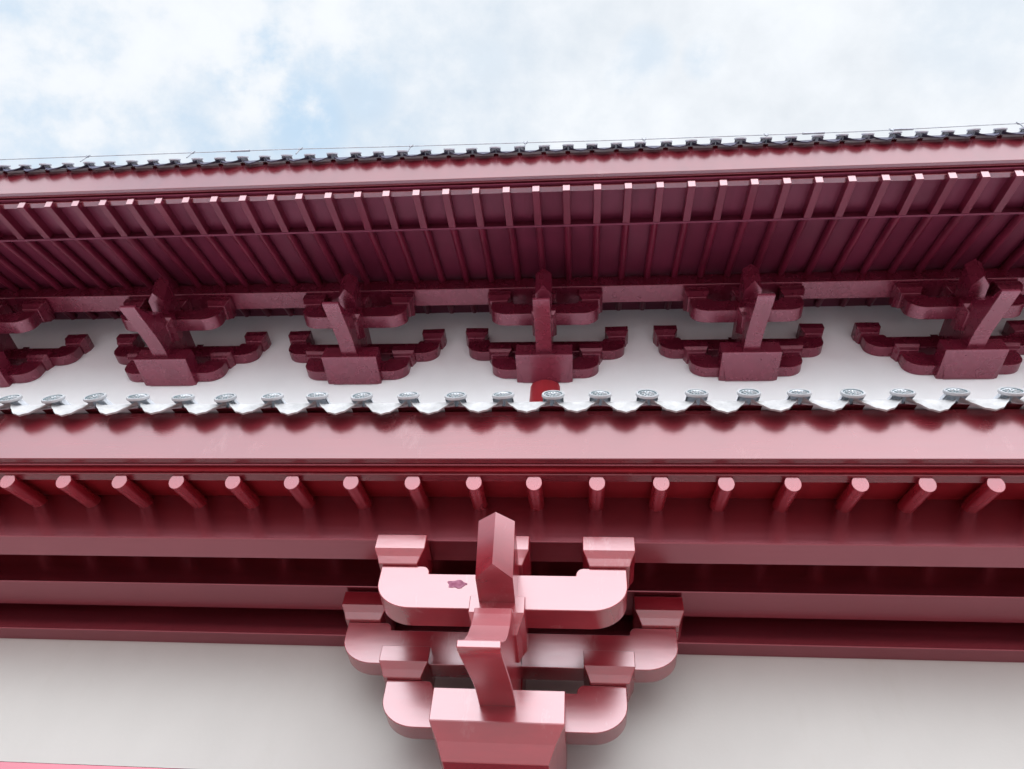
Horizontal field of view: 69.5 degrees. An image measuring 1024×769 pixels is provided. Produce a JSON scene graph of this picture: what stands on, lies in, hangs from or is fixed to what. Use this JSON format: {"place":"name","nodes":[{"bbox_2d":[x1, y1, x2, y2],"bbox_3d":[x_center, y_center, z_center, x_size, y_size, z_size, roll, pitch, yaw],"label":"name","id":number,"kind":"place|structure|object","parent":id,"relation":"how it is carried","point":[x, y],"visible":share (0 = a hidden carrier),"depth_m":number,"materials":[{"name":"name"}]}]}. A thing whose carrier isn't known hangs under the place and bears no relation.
{"place":"outdoors","nodes":[
{"label":"outdoors","id":0,"kind":"place"},
{"bbox_2d":[0,0,1023,169],"label":"sky","id":1,"kind":"structure","parent":0,"point":[100,78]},
{"bbox_3d":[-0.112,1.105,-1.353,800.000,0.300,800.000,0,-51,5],"label":"ground","id":2,"kind":"structure","parent":0,"visible":0},
{"bbox_2d":[0,127,1023,768],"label":"temple hall","id":3,"kind":"structure","parent":2,"relation":"on","point":[690,453],"depth_m":3.94,"materials":[{"name":"red paint"}]},
{"bbox_2d":[0,122,1023,161],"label":"lightning wire","id":4,"kind":"object","parent":3,"relation":"attached to","point":[766,135],"visible":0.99,"depth_m":7.18,"materials":[{"name":"metal"}]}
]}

